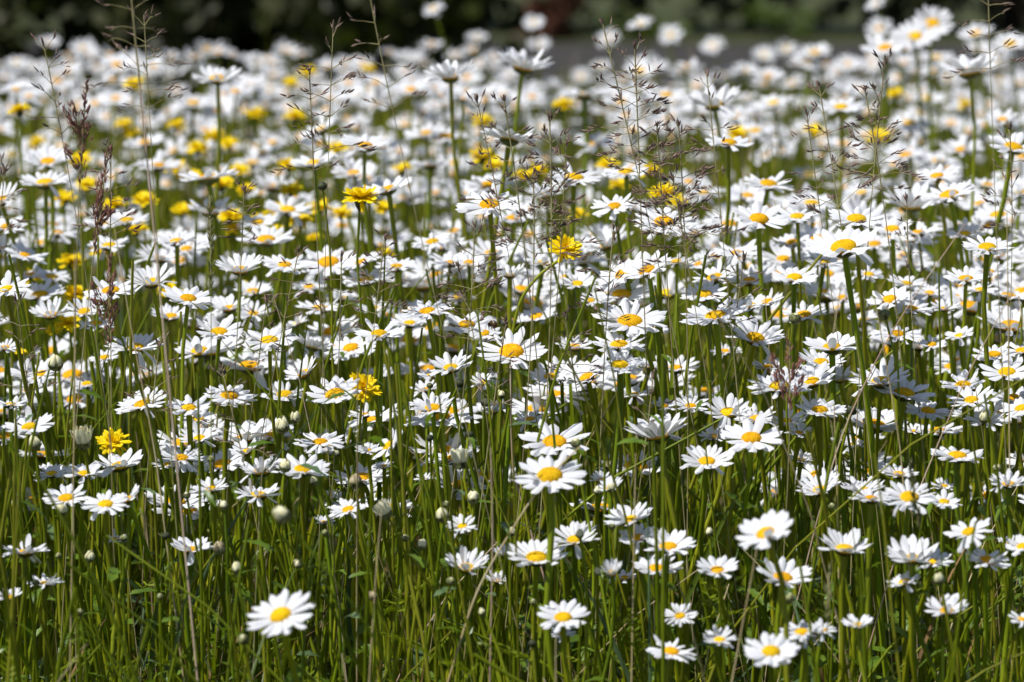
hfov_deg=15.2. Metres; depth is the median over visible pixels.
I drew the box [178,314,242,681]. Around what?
daisy
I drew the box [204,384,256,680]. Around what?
daisy
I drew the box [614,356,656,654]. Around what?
daisy
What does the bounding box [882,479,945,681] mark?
daisy
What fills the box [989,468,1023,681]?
daisy
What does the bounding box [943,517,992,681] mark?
daisy
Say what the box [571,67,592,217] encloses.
daisy
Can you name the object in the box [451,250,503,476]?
daisy
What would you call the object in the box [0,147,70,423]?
daisy
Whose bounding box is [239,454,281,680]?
daisy
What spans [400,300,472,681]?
daisy
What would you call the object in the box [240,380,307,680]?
daisy
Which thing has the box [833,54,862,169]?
daisy
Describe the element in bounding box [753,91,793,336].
daisy
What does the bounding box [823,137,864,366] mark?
daisy
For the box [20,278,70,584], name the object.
daisy
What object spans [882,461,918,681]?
daisy
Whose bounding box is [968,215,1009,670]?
daisy
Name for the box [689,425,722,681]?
daisy
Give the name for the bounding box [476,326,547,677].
daisy
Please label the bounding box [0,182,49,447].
daisy
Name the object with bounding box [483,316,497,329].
bee
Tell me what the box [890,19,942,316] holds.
daisy
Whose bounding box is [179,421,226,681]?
daisy
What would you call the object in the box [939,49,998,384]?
daisy
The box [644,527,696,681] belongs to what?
daisy
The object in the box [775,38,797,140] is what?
daisy
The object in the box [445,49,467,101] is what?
daisy
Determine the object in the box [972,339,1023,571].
daisy
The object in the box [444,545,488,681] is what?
daisy
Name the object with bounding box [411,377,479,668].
daisy
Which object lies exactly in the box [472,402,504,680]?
daisy
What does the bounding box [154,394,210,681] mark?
daisy
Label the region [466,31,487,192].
daisy
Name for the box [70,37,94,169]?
daisy
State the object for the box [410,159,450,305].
daisy
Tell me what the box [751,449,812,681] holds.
daisy
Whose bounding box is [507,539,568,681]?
daisy
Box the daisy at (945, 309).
[931,298,959,621]
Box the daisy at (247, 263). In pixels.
[216,253,263,578]
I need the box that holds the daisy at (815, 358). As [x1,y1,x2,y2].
[798,348,844,681]
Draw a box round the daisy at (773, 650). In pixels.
[743,632,800,681]
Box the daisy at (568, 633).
[551,628,575,642]
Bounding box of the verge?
[12,0,1023,42]
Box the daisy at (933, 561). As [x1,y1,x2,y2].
[903,547,953,681]
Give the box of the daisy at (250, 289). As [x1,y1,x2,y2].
[234,276,273,677]
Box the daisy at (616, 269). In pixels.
[596,251,683,606]
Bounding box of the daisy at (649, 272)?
[620,250,696,661]
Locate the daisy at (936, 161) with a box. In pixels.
[917,152,960,321]
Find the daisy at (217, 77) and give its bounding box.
[191,65,241,480]
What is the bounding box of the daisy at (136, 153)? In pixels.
[118,147,143,235]
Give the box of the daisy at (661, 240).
[632,207,697,652]
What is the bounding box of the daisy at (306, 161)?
[290,148,370,576]
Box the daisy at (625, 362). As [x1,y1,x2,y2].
[595,347,645,681]
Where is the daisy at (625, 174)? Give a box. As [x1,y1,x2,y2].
[602,165,647,625]
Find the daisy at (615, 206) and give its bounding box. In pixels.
[590,193,639,615]
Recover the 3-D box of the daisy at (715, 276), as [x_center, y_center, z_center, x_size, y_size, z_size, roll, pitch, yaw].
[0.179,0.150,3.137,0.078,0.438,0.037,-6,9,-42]
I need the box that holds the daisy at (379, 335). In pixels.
[354,318,404,680]
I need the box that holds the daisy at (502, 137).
[439,125,535,582]
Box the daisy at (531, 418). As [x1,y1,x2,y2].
[508,410,541,671]
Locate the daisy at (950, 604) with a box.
[924,593,968,681]
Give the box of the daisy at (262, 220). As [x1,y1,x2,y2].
[238,213,301,668]
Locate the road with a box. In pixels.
[5,44,1023,87]
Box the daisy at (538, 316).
[517,306,570,576]
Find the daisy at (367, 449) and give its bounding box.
[354,443,392,680]
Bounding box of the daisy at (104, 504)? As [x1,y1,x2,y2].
[81,489,129,681]
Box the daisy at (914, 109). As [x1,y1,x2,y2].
[904,100,938,391]
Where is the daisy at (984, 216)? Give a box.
[973,201,1020,611]
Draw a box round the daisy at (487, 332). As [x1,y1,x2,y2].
[469,321,508,667]
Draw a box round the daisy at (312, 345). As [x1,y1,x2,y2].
[265,332,332,650]
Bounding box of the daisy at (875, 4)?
[865,0,927,228]
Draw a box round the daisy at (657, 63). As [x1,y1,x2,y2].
[643,57,668,217]
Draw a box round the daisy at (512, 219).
[493,207,546,579]
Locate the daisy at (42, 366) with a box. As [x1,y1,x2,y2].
[25,358,54,675]
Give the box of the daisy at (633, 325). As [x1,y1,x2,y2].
[592,298,666,681]
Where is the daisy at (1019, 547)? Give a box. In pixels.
[1005,534,1023,568]
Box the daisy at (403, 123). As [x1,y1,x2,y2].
[388,117,420,253]
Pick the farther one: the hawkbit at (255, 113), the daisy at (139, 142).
the hawkbit at (255, 113)
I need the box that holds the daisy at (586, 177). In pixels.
[548,162,600,593]
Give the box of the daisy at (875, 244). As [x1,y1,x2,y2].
[860,235,893,627]
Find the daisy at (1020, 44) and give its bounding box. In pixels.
[991,31,1023,246]
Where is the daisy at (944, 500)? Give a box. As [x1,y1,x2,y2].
[927,488,961,680]
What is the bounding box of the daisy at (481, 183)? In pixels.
[462,173,512,467]
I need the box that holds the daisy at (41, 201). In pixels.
[36,197,75,466]
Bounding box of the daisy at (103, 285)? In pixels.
[83,276,137,672]
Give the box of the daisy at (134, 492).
[110,484,183,681]
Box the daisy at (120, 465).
[94,448,142,680]
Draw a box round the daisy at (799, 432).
[784,421,812,681]
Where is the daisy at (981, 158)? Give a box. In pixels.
[976,153,997,162]
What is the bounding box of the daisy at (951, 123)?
[934,114,968,245]
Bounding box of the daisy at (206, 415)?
[173,410,216,650]
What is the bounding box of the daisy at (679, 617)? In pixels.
[665,603,697,681]
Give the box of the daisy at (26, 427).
[1,406,54,681]
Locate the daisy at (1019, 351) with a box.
[1003,342,1023,382]
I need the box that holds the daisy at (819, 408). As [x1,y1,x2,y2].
[795,395,846,681]
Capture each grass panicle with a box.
[0,153,28,235]
[0,291,65,659]
[30,29,140,681]
[59,143,114,681]
[62,78,93,681]
[72,137,142,675]
[81,0,198,681]
[89,250,122,680]
[113,5,187,681]
[125,331,179,681]
[200,359,284,679]
[206,194,215,681]
[210,291,287,681]
[216,178,260,648]
[218,244,316,681]
[268,64,344,666]
[298,17,375,555]
[310,250,365,651]
[331,228,408,678]
[346,0,529,677]
[428,214,507,658]
[435,260,497,518]
[457,88,561,599]
[463,315,517,671]
[483,91,562,679]
[491,161,587,629]
[517,106,582,681]
[520,132,603,671]
[547,306,620,649]
[566,221,634,638]
[570,17,745,681]
[594,32,677,634]
[608,364,674,681]
[625,119,701,679]
[636,164,747,681]
[639,113,732,576]
[681,68,762,681]
[689,248,767,615]
[767,336,805,556]
[785,104,878,638]
[789,80,893,678]
[823,49,927,675]
[823,560,833,681]
[842,84,918,681]
[890,192,946,656]
[908,458,940,679]
[942,0,1023,664]
[977,121,1023,657]
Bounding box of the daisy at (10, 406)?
[0,394,33,666]
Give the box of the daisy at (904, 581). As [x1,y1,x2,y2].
[886,571,919,681]
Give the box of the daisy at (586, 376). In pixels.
[565,359,637,670]
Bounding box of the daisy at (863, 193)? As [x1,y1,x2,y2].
[843,182,884,475]
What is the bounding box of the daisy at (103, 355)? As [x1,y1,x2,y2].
[89,349,153,676]
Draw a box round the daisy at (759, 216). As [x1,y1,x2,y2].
[732,200,787,618]
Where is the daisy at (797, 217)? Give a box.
[776,207,818,663]
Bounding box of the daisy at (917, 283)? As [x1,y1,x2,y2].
[882,274,926,552]
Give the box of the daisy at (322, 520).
[314,515,334,681]
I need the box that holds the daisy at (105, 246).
[88,235,128,586]
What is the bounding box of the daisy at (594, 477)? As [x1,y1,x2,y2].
[582,470,610,681]
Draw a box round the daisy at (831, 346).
[803,331,855,681]
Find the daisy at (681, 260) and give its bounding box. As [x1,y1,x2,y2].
[663,253,699,541]
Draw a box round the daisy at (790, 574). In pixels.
[755,556,812,681]
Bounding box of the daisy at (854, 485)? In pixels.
[840,476,884,681]
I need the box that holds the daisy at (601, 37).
[596,28,619,86]
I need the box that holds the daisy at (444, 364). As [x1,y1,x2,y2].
[428,349,496,673]
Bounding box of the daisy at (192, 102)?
[174,93,212,274]
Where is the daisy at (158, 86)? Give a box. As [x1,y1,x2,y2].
[143,83,163,225]
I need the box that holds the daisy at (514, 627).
[494,544,516,681]
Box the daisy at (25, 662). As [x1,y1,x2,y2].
[0,587,35,681]
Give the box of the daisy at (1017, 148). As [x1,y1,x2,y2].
[919,132,1023,623]
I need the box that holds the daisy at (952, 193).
[921,179,1015,601]
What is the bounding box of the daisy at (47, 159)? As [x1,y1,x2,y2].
[22,144,69,657]
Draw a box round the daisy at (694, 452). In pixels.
[680,444,732,681]
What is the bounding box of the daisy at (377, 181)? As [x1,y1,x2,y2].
[345,177,394,528]
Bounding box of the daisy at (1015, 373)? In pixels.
[978,355,1023,665]
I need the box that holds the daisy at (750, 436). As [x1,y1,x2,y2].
[720,412,783,681]
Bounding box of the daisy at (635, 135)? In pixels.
[615,122,654,243]
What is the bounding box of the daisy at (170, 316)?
[151,303,190,424]
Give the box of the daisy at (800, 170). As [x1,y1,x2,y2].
[792,166,827,328]
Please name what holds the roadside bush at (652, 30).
on the verge
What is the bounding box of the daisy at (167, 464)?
[151,456,175,676]
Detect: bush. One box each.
[0,0,43,78]
[55,0,238,131]
[258,0,450,131]
[512,0,586,39]
[580,2,691,39]
[742,0,822,38]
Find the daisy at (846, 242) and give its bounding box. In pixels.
[804,226,888,676]
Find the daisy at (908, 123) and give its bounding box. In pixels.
[889,111,931,277]
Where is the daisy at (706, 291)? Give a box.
[680,283,748,663]
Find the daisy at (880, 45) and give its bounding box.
[860,34,906,498]
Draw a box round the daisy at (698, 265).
[684,254,773,587]
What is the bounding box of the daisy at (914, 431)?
[902,423,929,681]
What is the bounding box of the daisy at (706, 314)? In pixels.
[679,297,757,681]
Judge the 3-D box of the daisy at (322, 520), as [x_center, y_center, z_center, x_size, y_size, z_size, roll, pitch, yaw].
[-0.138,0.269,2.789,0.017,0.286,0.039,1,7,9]
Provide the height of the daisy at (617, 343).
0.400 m
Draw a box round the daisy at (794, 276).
[771,266,818,621]
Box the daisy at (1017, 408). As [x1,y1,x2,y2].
[999,396,1023,681]
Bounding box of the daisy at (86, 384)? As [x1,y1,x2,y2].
[65,372,93,645]
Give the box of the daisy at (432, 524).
[413,473,443,680]
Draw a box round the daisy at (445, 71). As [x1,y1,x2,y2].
[422,59,480,367]
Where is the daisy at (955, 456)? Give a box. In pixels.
[930,446,983,681]
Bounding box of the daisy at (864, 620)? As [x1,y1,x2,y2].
[841,614,872,681]
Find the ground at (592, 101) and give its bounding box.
[0,43,1023,681]
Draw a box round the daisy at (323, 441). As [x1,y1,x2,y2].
[293,431,344,681]
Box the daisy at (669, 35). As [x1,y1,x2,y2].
[658,24,683,163]
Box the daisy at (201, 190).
[189,186,223,331]
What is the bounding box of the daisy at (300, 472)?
[259,453,329,681]
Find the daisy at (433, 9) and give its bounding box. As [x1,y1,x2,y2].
[423,2,462,153]
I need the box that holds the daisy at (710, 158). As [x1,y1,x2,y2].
[688,152,716,205]
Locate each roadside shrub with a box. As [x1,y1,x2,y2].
[568,0,746,34]
[676,0,800,30]
[778,0,1006,31]
[911,0,1023,29]
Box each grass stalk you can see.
[7,453,21,681]
[69,250,75,681]
[114,229,184,681]
[368,506,381,681]
[447,446,579,681]
[489,448,492,681]
[510,362,573,676]
[555,637,555,681]
[631,453,635,681]
[731,549,756,681]
[777,224,964,681]
[858,290,1013,681]
[874,298,908,570]
[874,453,901,681]
[1006,213,1012,681]
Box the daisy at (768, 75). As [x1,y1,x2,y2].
[751,66,785,190]
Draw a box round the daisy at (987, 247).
[962,235,1014,674]
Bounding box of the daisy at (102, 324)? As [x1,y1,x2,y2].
[68,317,113,674]
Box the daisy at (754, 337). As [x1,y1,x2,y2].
[700,315,784,681]
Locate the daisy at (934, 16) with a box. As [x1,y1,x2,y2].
[911,4,954,416]
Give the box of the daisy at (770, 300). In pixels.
[752,288,837,679]
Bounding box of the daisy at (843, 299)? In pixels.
[825,284,858,590]
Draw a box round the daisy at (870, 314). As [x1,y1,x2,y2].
[847,309,891,466]
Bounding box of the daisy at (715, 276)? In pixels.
[692,258,752,677]
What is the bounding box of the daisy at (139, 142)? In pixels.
[124,132,164,547]
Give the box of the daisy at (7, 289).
[0,270,116,660]
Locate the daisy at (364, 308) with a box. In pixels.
[335,296,389,664]
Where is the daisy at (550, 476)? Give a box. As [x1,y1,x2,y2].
[514,449,586,681]
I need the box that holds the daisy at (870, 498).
[837,486,891,681]
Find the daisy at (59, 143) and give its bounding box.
[45,138,76,265]
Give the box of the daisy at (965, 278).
[943,265,989,632]
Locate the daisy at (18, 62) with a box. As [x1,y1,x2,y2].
[5,56,28,138]
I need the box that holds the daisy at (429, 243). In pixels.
[411,232,453,429]
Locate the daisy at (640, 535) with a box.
[618,523,653,681]
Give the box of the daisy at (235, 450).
[229,438,322,677]
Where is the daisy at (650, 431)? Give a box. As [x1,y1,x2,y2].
[623,412,693,680]
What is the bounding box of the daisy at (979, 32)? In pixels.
[956,22,1005,388]
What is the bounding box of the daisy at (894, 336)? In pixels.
[869,325,923,681]
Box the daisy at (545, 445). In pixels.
[518,419,589,681]
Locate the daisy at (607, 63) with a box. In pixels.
[590,60,610,219]
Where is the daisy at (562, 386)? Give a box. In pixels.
[538,355,583,681]
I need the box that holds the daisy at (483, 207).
[455,178,529,536]
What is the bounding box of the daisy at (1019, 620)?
[1008,611,1023,666]
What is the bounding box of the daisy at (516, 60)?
[490,46,554,461]
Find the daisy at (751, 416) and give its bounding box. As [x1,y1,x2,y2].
[734,403,778,679]
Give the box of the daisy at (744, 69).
[730,62,759,232]
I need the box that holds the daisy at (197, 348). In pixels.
[174,336,220,660]
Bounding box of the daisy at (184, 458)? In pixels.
[161,444,203,681]
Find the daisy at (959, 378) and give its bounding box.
[938,368,985,677]
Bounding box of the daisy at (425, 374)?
[417,368,451,643]
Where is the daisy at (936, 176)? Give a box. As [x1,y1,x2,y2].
[916,163,965,551]
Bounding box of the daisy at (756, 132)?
[740,121,775,349]
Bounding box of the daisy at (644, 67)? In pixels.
[623,59,656,240]
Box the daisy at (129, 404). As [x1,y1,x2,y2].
[114,386,187,676]
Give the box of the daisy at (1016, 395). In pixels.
[990,386,1023,491]
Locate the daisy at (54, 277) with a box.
[21,267,70,664]
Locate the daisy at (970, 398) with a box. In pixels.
[946,383,1018,656]
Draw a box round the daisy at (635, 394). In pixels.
[624,386,649,658]
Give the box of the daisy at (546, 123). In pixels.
[528,119,559,322]
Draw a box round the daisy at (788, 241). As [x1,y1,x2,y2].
[772,233,821,612]
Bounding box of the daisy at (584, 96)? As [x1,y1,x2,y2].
[558,88,607,389]
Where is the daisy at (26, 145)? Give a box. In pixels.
[22,135,48,192]
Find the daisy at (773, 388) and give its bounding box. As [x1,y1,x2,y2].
[748,366,811,630]
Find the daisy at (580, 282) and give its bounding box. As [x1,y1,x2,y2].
[559,268,615,633]
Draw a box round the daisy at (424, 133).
[403,122,448,270]
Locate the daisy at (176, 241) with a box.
[155,230,210,644]
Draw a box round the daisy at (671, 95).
[646,84,686,279]
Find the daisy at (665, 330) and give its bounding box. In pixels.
[601,326,668,610]
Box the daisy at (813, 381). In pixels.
[790,361,858,668]
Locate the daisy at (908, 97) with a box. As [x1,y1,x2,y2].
[897,92,922,107]
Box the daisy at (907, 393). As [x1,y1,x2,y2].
[849,375,936,660]
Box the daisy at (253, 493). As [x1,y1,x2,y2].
[234,478,280,681]
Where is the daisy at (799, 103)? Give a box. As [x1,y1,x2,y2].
[792,95,816,182]
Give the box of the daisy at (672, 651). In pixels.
[645,634,696,681]
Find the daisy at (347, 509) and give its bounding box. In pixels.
[330,498,381,681]
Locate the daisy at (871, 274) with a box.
[853,265,901,454]
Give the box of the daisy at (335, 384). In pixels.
[306,375,379,675]
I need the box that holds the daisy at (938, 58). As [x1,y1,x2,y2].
[921,52,953,391]
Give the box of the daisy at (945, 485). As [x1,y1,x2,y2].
[930,477,953,680]
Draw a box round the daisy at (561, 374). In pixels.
[530,361,572,681]
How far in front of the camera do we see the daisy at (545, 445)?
2.76 m
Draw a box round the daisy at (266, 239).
[236,225,293,553]
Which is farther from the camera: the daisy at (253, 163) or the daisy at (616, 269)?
the daisy at (253, 163)
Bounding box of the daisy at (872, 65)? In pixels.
[860,56,883,170]
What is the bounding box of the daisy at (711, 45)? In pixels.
[700,36,746,161]
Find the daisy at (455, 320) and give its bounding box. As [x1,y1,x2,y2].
[443,311,490,681]
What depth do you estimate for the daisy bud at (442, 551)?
2.77 m
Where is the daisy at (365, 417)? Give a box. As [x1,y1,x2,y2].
[337,402,381,663]
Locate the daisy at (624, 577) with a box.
[609,567,635,674]
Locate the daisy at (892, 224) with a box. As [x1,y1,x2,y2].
[871,210,912,532]
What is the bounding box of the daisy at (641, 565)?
[632,555,683,681]
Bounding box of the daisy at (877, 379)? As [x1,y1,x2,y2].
[848,357,909,681]
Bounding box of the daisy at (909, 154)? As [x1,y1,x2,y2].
[884,141,927,402]
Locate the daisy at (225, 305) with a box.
[207,294,249,555]
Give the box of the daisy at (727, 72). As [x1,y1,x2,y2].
[713,66,737,200]
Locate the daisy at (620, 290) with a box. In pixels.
[592,278,648,667]
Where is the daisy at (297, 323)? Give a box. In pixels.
[286,311,329,643]
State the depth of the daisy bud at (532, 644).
2.52 m
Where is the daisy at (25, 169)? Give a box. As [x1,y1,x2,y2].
[0,160,33,267]
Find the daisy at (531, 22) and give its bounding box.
[523,13,544,178]
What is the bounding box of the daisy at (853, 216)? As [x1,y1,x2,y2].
[827,200,884,652]
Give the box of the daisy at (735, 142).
[693,133,753,599]
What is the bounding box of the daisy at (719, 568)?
[697,555,737,681]
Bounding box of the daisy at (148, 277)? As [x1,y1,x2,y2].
[126,262,199,627]
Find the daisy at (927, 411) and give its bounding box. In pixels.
[889,401,950,680]
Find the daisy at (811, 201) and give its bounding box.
[788,192,833,368]
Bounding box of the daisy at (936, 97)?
[910,89,946,225]
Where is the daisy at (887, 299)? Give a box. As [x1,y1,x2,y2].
[866,286,913,653]
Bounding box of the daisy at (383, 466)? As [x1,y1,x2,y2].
[372,459,406,681]
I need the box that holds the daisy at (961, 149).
[939,134,983,446]
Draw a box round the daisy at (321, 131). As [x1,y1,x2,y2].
[299,114,369,435]
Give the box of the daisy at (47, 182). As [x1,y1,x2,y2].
[18,170,70,574]
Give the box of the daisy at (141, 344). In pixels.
[104,333,174,648]
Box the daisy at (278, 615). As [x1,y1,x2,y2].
[246,589,315,681]
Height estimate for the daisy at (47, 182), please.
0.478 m
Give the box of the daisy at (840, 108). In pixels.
[802,97,863,364]
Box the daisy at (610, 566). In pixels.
[600,558,621,681]
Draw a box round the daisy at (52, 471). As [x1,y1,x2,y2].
[33,462,68,679]
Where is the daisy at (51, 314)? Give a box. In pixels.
[29,296,95,572]
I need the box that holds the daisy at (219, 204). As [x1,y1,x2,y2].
[188,197,233,610]
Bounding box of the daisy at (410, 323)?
[390,312,447,681]
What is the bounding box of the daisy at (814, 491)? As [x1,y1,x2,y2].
[796,467,856,681]
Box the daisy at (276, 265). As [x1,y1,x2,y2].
[262,254,307,654]
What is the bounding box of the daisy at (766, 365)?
[752,355,780,677]
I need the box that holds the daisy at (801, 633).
[778,620,824,681]
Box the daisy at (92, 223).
[76,213,120,564]
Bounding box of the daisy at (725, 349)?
[710,343,769,617]
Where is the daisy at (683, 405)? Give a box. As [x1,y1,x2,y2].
[672,392,709,649]
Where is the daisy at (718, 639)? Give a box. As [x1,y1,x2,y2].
[702,625,736,681]
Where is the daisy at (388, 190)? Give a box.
[362,175,429,664]
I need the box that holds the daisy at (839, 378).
[826,366,874,679]
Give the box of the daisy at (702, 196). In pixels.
[685,183,737,505]
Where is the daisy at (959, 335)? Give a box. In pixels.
[944,326,1001,679]
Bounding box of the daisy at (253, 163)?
[232,154,271,487]
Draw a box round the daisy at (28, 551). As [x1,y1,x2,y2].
[2,534,49,681]
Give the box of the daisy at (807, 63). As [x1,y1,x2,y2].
[788,53,823,285]
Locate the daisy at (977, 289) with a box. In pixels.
[967,282,995,576]
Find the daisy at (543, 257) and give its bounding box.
[518,252,560,597]
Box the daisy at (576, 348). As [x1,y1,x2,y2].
[531,335,591,596]
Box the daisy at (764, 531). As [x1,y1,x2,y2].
[735,509,793,681]
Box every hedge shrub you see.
[0,0,236,126]
[3,0,52,80]
[71,0,360,124]
[171,0,553,130]
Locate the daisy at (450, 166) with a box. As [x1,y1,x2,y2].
[434,152,472,186]
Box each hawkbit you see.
[7,102,33,353]
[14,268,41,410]
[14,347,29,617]
[28,135,62,359]
[44,323,64,596]
[49,313,81,629]
[54,189,77,429]
[56,253,84,423]
[61,285,93,462]
[69,150,92,360]
[74,249,114,539]
[75,176,104,346]
[88,427,131,677]
[103,196,137,550]
[113,117,138,331]
[121,127,145,458]
[122,77,143,303]
[126,191,159,449]
[127,221,148,487]
[140,202,191,513]
[143,280,183,672]
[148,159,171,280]
[164,159,209,400]
[166,118,201,314]
[179,168,200,380]
[185,136,240,381]
[186,140,210,392]
[202,127,225,272]
[212,176,243,472]
[218,205,243,563]
[226,223,244,481]
[229,162,253,382]
[235,183,320,605]
[243,280,267,541]
[245,106,266,302]
[251,212,300,548]
[252,157,296,412]
[255,224,283,515]
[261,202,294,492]
[279,181,302,417]
[281,76,313,244]
[282,106,313,300]
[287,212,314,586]
[294,66,317,350]
[305,197,332,459]
[306,233,339,537]
[327,140,347,319]
[329,204,352,551]
[330,371,382,681]
[341,184,381,586]
[354,64,375,288]
[368,199,394,440]
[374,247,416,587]
[384,162,412,322]
[462,148,497,364]
[470,113,517,420]
[479,155,503,361]
[497,234,582,666]
[514,169,532,596]
[529,163,549,361]
[552,97,575,422]
[568,207,593,466]
[574,178,629,423]
[595,156,620,276]
[620,181,679,568]
[640,161,662,447]
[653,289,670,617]
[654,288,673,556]
[667,193,687,390]
[726,125,750,297]
[801,123,824,351]
[864,128,891,401]
[886,87,905,265]
[957,99,976,240]
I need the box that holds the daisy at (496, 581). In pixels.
[484,570,506,681]
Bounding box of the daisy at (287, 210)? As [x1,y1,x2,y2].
[227,193,312,655]
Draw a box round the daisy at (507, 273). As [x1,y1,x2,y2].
[490,263,528,675]
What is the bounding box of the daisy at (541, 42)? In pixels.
[527,36,549,140]
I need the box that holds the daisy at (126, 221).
[106,208,148,503]
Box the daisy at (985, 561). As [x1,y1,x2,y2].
[966,547,1010,681]
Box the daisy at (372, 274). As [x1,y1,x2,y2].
[342,268,391,532]
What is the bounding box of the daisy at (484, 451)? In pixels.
[470,372,499,573]
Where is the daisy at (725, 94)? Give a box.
[685,83,744,658]
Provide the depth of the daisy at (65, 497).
2.73 m
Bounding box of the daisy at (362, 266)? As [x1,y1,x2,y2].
[340,252,416,638]
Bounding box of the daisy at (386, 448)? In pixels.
[371,428,457,681]
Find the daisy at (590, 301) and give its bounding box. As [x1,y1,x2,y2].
[581,292,610,666]
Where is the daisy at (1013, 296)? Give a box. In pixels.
[970,287,1023,635]
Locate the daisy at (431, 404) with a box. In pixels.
[409,392,496,681]
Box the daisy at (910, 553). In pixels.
[885,534,940,681]
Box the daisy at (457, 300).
[447,292,479,530]
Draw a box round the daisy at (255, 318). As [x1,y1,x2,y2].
[212,300,270,665]
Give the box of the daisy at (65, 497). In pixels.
[42,483,101,680]
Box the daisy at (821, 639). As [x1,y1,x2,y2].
[815,618,837,681]
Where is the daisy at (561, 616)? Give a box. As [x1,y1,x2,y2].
[537,599,589,681]
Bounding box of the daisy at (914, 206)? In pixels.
[883,181,934,533]
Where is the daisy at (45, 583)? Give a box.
[27,573,64,681]
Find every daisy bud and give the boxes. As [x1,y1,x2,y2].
[22,435,45,680]
[32,579,39,681]
[48,354,130,672]
[51,553,68,681]
[56,503,75,681]
[69,424,104,681]
[78,609,88,681]
[85,550,106,681]
[120,535,131,678]
[156,594,164,681]
[161,532,191,681]
[183,492,206,681]
[206,456,245,681]
[208,541,225,681]
[216,368,311,678]
[220,500,234,681]
[232,561,244,681]
[238,634,253,681]
[269,415,289,680]
[272,506,394,681]
[274,411,306,681]
[279,458,304,680]
[294,559,341,681]
[310,476,336,681]
[317,182,370,678]
[322,530,341,681]
[331,450,347,681]
[349,472,376,681]
[367,542,387,681]
[369,591,389,681]
[373,498,409,681]
[401,535,429,668]
[407,539,426,679]
[411,383,432,662]
[412,455,488,681]
[420,435,433,681]
[432,378,469,679]
[434,577,454,681]
[435,501,453,681]
[436,508,459,681]
[448,448,469,681]
[452,491,478,679]
[463,431,506,681]
[479,608,509,681]
[481,398,517,677]
[487,389,504,636]
[509,527,514,681]
[528,640,536,681]
[529,599,536,681]
[542,496,556,681]
[570,438,616,681]
[575,529,589,681]
[592,567,600,681]
[593,486,607,681]
[598,461,611,681]
[607,483,625,681]
[608,523,648,680]
[705,527,750,681]
[778,593,795,681]
[785,313,815,657]
[828,414,840,681]
[828,503,845,675]
[838,406,857,681]
[878,309,916,655]
[934,572,959,681]
[979,411,1005,602]
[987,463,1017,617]
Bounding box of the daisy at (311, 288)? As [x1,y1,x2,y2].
[292,280,325,572]
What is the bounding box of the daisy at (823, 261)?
[796,251,842,662]
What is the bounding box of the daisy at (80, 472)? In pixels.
[63,461,104,681]
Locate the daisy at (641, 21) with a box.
[628,15,668,351]
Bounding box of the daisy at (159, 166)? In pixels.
[133,149,182,475]
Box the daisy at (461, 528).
[445,513,502,681]
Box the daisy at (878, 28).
[865,17,892,257]
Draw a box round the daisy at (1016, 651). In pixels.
[997,535,1020,681]
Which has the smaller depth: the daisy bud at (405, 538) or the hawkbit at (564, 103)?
the daisy bud at (405, 538)
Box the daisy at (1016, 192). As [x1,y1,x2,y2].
[983,184,1023,486]
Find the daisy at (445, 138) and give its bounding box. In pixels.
[426,128,474,302]
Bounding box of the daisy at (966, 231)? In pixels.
[946,217,998,549]
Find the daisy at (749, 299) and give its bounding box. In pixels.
[731,294,781,601]
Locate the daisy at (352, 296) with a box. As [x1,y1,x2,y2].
[323,289,357,499]
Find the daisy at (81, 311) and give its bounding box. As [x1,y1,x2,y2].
[63,296,111,662]
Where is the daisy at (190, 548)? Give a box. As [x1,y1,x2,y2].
[170,536,213,681]
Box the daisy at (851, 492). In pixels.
[836,438,863,662]
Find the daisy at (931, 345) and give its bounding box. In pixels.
[915,334,945,587]
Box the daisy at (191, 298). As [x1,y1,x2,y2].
[158,286,216,681]
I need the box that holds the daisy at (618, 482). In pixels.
[597,476,679,681]
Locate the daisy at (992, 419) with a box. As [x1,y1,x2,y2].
[964,405,1014,680]
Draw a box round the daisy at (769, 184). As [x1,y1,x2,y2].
[692,171,793,494]
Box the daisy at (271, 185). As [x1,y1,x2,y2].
[250,174,295,507]
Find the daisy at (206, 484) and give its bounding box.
[192,477,240,681]
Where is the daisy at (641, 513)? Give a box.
[604,502,653,655]
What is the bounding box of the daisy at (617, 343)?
[592,328,646,681]
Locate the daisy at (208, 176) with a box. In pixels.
[177,161,245,618]
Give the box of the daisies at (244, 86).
[0,36,1023,681]
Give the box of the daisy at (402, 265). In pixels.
[375,255,416,681]
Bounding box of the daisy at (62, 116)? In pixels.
[43,105,77,255]
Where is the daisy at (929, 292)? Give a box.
[914,283,944,536]
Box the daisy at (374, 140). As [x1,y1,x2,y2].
[339,133,389,455]
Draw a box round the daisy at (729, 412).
[675,393,751,681]
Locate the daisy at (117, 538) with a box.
[103,528,126,672]
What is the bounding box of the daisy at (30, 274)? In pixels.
[15,263,48,510]
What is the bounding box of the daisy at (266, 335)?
[242,326,310,660]
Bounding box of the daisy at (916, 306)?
[883,294,932,681]
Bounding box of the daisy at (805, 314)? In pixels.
[782,300,826,646]
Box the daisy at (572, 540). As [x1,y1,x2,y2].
[554,521,605,681]
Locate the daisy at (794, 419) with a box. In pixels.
[758,406,805,681]
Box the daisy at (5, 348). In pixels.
[0,338,38,665]
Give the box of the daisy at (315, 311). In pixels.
[295,296,341,666]
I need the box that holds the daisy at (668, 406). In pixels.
[647,397,675,661]
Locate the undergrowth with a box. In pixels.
[0,244,1023,681]
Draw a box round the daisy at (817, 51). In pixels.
[798,42,860,386]
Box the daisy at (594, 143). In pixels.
[573,131,616,435]
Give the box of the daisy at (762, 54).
[752,45,776,177]
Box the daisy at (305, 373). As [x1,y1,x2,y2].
[284,354,401,679]
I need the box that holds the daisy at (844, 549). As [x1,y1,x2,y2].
[818,527,871,681]

